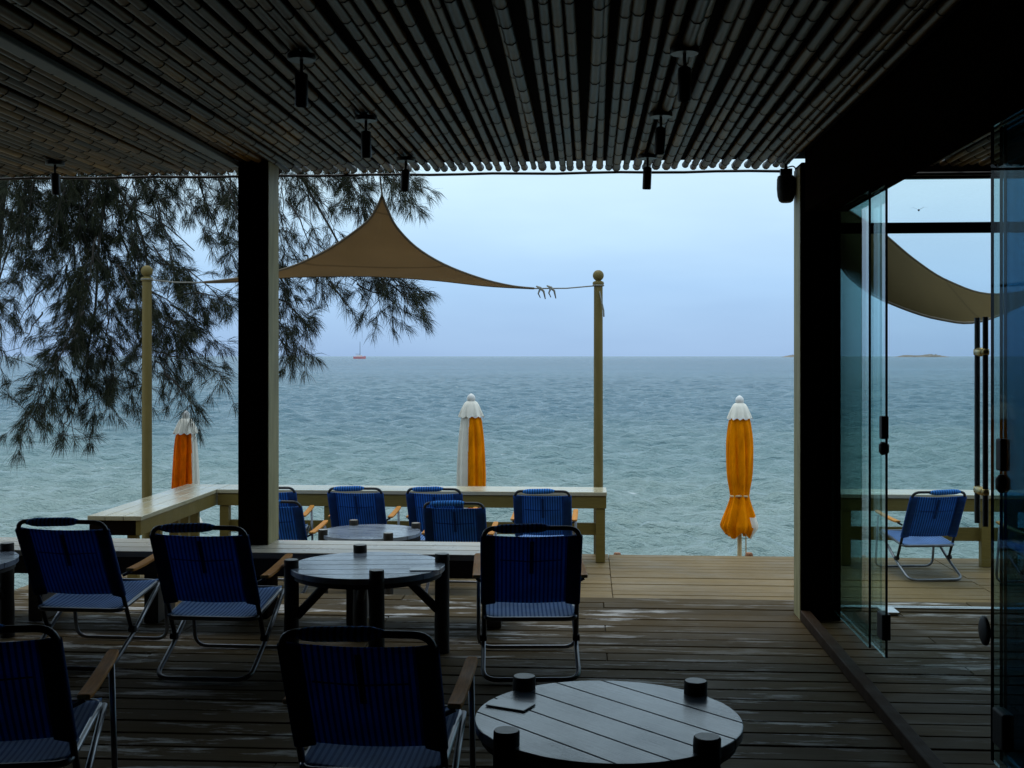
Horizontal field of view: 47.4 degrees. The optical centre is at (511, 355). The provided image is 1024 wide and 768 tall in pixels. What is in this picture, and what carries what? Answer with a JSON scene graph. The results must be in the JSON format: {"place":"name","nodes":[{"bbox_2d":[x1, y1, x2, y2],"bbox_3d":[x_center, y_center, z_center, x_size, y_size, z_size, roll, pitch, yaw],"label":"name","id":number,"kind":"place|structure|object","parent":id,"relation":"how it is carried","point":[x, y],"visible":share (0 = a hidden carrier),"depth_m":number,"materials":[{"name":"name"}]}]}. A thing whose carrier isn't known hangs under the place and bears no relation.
{"place":"outdoors","nodes":[
{"label":"outdoors","id":0,"kind":"place"},
{"bbox_2d":[0,356,1023,588],"bbox_3d":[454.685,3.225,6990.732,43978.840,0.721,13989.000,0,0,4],"label":"sea","id":1,"kind":"structure","parent":0,"point":[379,420],"depth_m":44.22,"materials":[{"name":"liquid"}]},
{"bbox_2d":[353,355,365,358],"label":"sailing boat","id":2,"kind":"object","parent":1,"relation":"on","point":[359,357],"visible":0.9,"depth_m":1311.36,"materials":[{"name":"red paint"}]},
{"bbox_2d":[0,589,1023,767],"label":"deck","id":3,"kind":"structure","parent":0,"point":[770,672],"depth_m":5.82,"materials":[{"name":"brown wood"}]},
{"bbox_2d":[0,542,18,637],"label":"round table","id":4,"kind":"object","parent":3,"relation":"on","point":[9,558],"visible":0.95,"depth_m":6.49,"materials":[{"name":"grey wood"}]},
{"bbox_2d":[0,624,118,767],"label":"beach chair","id":5,"kind":"object","parent":3,"relation":"on","point":[47,720],"visible":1,"depth_m":3.66,"materials":[{"name":"blue fabric"}]},
{"bbox_2d":[15,517,168,670],"bbox_3d":[-2.192,1.180,6.090,0.572,0.772,0.730,0,0,6],"label":"beach chair","id":6,"kind":"object","parent":3,"relation":"on","point":[75,571],"visible":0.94,"depth_m":5.89,"materials":[{"name":"blue fabric"}]},
{"bbox_2d":[149,523,292,681],"bbox_3d":[-1.470,1.180,5.893,0.572,0.772,0.730,0,0,5],"label":"beach chair","id":7,"kind":"object","parent":3,"relation":"on","point":[207,578],"visible":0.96,"depth_m":5.69,"materials":[{"name":"blue fabric"}]},
{"bbox_2d":[0,537,502,627],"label":"slatted bench","id":8,"kind":"object","parent":3,"relation":"on","point":[130,551],"visible":0.21,"depth_m":6.84,"materials":[{"name":"wood"}]},
{"bbox_2d":[284,544,449,653],"bbox_3d":[-0.751,1.306,6.082,0.800,0.522,0.797,0,0,11],"label":"round table","id":9,"kind":"object","parent":3,"relation":"on","point":[359,570],"visible":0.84,"depth_m":5.99,"materials":[{"name":"grey wood"}]},
{"bbox_2d":[410,567,439,570],"bbox_3d":[-0.442,1.083,5.935,0.154,0.003,0.094,0,0,-2],"label":"table card","id":10,"kind":"object","parent":9,"relation":"on","point":[424,568],"visible":1,"depth_m":5.94,"materials":[{"name":"white paper"}]},
{"bbox_2d":[277,626,477,767],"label":"beach chair","id":11,"kind":"object","parent":3,"relation":"on","point":[367,707],"visible":1,"depth_m":3.55,"materials":[{"name":"blue fabric"}]},
{"bbox_2d":[0,0,1023,767],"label":"beach cafe","id":12,"kind":"structure","parent":3,"relation":"on","point":[854,102],"depth_m":5.28,"materials":[{"name":"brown wood"}]},
{"bbox_2d":[45,160,64,194],"bbox_3d":[-2.720,-1.058,6.941,0.110,0.200,0.108,0,0,29],"label":"ceiling spotlight","id":13,"kind":"object","parent":12,"relation":"attached to","point":[55,183],"visible":1,"depth_m":6.93,"materials":[{"name":"black metal"}]},
{"bbox_2d":[287,51,315,106],"bbox_3d":[-0.809,-1.058,4.482,0.110,0.200,0.108,0,0,14],"label":"ceiling spotlight","id":14,"kind":"object","parent":12,"relation":"attached to","point":[301,58],"visible":1,"depth_m":4.47,"materials":[{"name":"black metal"}]},
{"bbox_2d":[355,114,376,157],"bbox_3d":[-0.706,-1.058,5.638,0.110,0.200,0.108,0,0,24],"label":"ceiling spotlight","id":15,"kind":"object","parent":12,"relation":"attached to","point":[365,137],"visible":1,"depth_m":5.62,"materials":[{"name":"black metal"}]},
{"bbox_2d":[396,156,414,191],"bbox_3d":[-0.620,-1.058,6.805,0.110,0.200,0.108,0,0,-5],"label":"ceiling spotlight","id":16,"kind":"object","parent":12,"relation":"attached to","point":[405,176],"visible":1,"depth_m":6.79,"materials":[{"name":"black metal"}]},
{"bbox_2d":[638,153,656,189],"bbox_3d":[0.780,-1.058,6.713,0.110,0.200,0.108,0,0,11],"label":"ceiling spotlight","id":17,"kind":"object","parent":12,"relation":"attached to","point":[647,173],"visible":0.99,"depth_m":6.70,"materials":[{"name":"black metal"}]},
{"bbox_2d":[649,110,671,154],"bbox_3d":[0.708,-1.058,5.546,0.110,0.200,0.108,0,0,2],"label":"ceiling spotlight","id":18,"kind":"object","parent":12,"relation":"attached to","point":[660,136],"visible":1,"depth_m":5.53,"materials":[{"name":"black metal"}]},
{"bbox_2d":[670,45,698,101],"bbox_3d":[0.649,-1.058,4.387,0.110,0.200,0.108,0,0,28],"label":"ceiling spotlight","id":19,"kind":"object","parent":12,"relation":"attached to","point":[684,79],"visible":1,"depth_m":4.37,"materials":[{"name":"black metal"}]},
{"bbox_2d":[777,164,795,202],"bbox_3d":[1.670,-1.052,7.107,0.112,0.235,0.111,0,0,38],"label":"hanging speaker","id":20,"kind":"object","parent":12,"relation":"hanging from","point":[786,186],"visible":0.99,"depth_m":7.07},
{"bbox_2d":[841,233,998,607],"bbox_3d":[2.532,0.397,7.251,0.993,2.321,0.198,0,0,4],"label":"glass door","id":21,"kind":"structure","parent":12,"relation":"in","point":[983,490],"depth_m":7.20,"materials":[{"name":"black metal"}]},
{"bbox_2d":[841,210,1023,323],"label":"shade sail","id":22,"kind":"object","parent":12,"relation":"attached to","point":[916,287],"visible":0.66,"depth_m":8.34,"materials":[{"name":"beige fabric"}]},
{"bbox_2d":[472,523,587,681],"bbox_3d":[0.089,1.180,5.881,0.572,0.772,0.730,0,0,-1],"label":"beach chair","id":23,"kind":"object","parent":3,"relation":"on","point":[529,578],"visible":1,"depth_m":5.67,"materials":[{"name":"blue fabric"}]},
{"bbox_2d":[475,673,742,767],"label":"round table","id":24,"kind":"object","parent":3,"relation":"on","point":[598,724],"visible":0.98,"depth_m":3.42,"materials":[{"name":"grey wood"}]},
{"bbox_2d":[486,698,534,711],"bbox_3d":[-0.002,1.083,3.627,0.134,0.003,0.089,0,0,28],"label":"table card","id":25,"kind":"object","parent":24,"relation":"on","point":[515,705],"visible":1,"depth_m":3.63,"materials":[{"name":"white paper"}]},
{"bbox_2d":[0,159,1023,355],"label":"sky","id":26,"kind":"structure","parent":0,"point":[691,264],"materials":[{"name":"blue"}]},
{"bbox_2d":[18,554,1023,602],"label":"terrace","id":27,"kind":"structure","parent":0,"point":[700,577],"depth_m":9.78,"materials":[{"name":"brown wood"}]},
{"bbox_2d":[279,487,313,539],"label":"beach chair","id":28,"kind":"object","parent":27,"relation":"on","point":[292,496],"visible":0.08,"depth_m":10.04,"materials":[{"name":"blue fabric"}]},
{"bbox_2d":[278,500,327,592],"bbox_3d":[-1.833,1.490,9.364,0.572,0.772,0.730,0,0,6],"label":"beach chair","id":29,"kind":"object","parent":27,"relation":"on","point":[292,523],"visible":0.13,"depth_m":9.10,"materials":[{"name":"blue fabric"}]},
{"bbox_2d":[87,484,606,577],"bbox_3d":[-1.198,1.556,9.999,4.032,0.642,2.240,0,0,4],"label":"bar counter","id":30,"kind":"object","parent":27,"relation":"on","point":[186,503],"visible":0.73,"depth_m":10.63,"materials":[{"name":"beige wood"}]},
{"bbox_2d":[327,486,400,526],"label":"beach chair","id":31,"kind":"object","parent":27,"relation":"on","point":[361,508],"visible":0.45,"depth_m":10.00,"materials":[{"name":"blue fabric"}]},
{"bbox_2d":[318,519,420,593],"bbox_3d":[-1.129,1.616,9.293,0.800,0.522,0.796,0,0,18],"label":"round table","id":32,"kind":"object","parent":27,"relation":"on","point":[353,530],"visible":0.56,"depth_m":9.18,"materials":[{"name":"grey wood"}]},
{"bbox_2d":[406,486,477,541],"bbox_3d":[-0.625,1.490,10.217,0.572,0.772,0.730,0,0,7],"label":"beach chair","id":33,"kind":"object","parent":27,"relation":"on","point":[416,502],"visible":0.35,"depth_m":9.93,"materials":[{"name":"blue fabric"}]},
{"bbox_2d":[421,500,497,592],"bbox_3d":[-0.420,1.490,9.272,0.572,0.772,0.730,0,0,5],"label":"beach chair","id":34,"kind":"object","parent":27,"relation":"on","point":[454,525],"visible":0.5,"depth_m":9.01,"materials":[{"name":"blue fabric"}]},
{"bbox_2d":[510,489,577,536],"bbox_3d":[0.279,1.490,10.059,0.572,0.772,0.730,0,0,5],"label":"beach chair","id":35,"kind":"object","parent":27,"relation":"on","point":[552,510],"visible":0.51,"depth_m":9.80,"materials":[{"name":"blue fabric"}]},
{"bbox_2d":[875,489,966,581],"bbox_3d":[3.509,1.490,9.995,0.572,0.772,0.730,0,0,-5],"label":"beach chair","id":36,"kind":"object","parent":27,"relation":"on","point":[930,521],"visible":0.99,"depth_m":9.79,"materials":[{"name":"blue fabric"}]},
{"bbox_2d":[841,489,1023,566],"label":"bar counter","id":37,"kind":"object","parent":27,"relation":"on","point":[858,499],"visible":0.41,"depth_m":10.42,"materials":[{"name":"beige wood"}]},
{"bbox_2d":[995,521,1023,582],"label":"beach chair","id":38,"kind":"object","parent":27,"relation":"on","point":[1017,548],"visible":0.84,"depth_m":9.52,"materials":[{"name":"blue fabric"}]},
{"bbox_2d":[897,354,946,356],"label":"island","id":39,"kind":"structure","parent":0,"point":[929,355],"depth_m":3302.78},
{"bbox_3d":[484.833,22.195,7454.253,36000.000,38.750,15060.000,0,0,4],"label":"beach","id":40,"kind":"structure","parent":0,"visible":0},
{"bbox_2d":[141,265,152,538],"bbox_3d":[-3.298,1.026,10.536,0.110,3.688,0.108,0,0,4],"label":"sail post","id":41,"kind":"object","parent":40,"relation":"on","point":[146,271],"visible":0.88,"depth_m":10.50,"materials":[{"name":"paint"}]},
{"bbox_2d":[171,411,202,522],"bbox_3d":[-3.541,1.806,12.653,0.377,2.428,0.379,0,0,4],"label":"beach umbrella","id":42,"kind":"object","parent":40,"relation":"on","point":[185,469],"visible":0.49,"depth_m":12.56,"materials":[{"name":"orange fabric"}]},
{"bbox_2d":[0,164,444,472],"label":"casuarina tree","id":43,"kind":"object","parent":40,"relation":"on","point":[87,233],"visible":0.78,"depth_m":11.33,"materials":[{"name":"green plant"}]},
{"bbox_2d":[457,393,485,508],"bbox_3d":[-0.433,1.707,12.252,0.337,2.626,0.351,0,0,4],"label":"beach umbrella","id":44,"kind":"object","parent":40,"relation":"on","point":[471,467],"visible":0.52,"depth_m":12.15,"materials":[{"name":"orange fabric"}]},
{"bbox_2d":[593,270,603,553],"bbox_3d":[0.821,1.027,11.090,0.110,3.686,0.108,0,0,4],"label":"sail post","id":45,"kind":"object","parent":40,"relation":"on","point":[598,275],"visible":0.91,"depth_m":11.05,"materials":[{"name":"paint"}]},
{"bbox_2d":[140,176,604,316],"bbox_3d":[-0.674,-0.755,10.108,3.673,0.770,4.064,0,0,-39],"label":"shade sail","id":46,"kind":"object","parent":45,"relation":"hanging from","point":[377,243],"visible":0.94,"depth_m":9.36,"materials":[{"name":"brown fabric"}]},
{"bbox_2d":[720,395,757,555],"bbox_3d":[2.375,1.715,12.171,0.400,2.609,0.367,0,0,29],"label":"beach umbrella","id":47,"kind":"object","parent":40,"relation":"on","point":[739,519],"visible":1,"depth_m":12.07,"materials":[{"name":"orange fabric"}]}
]}

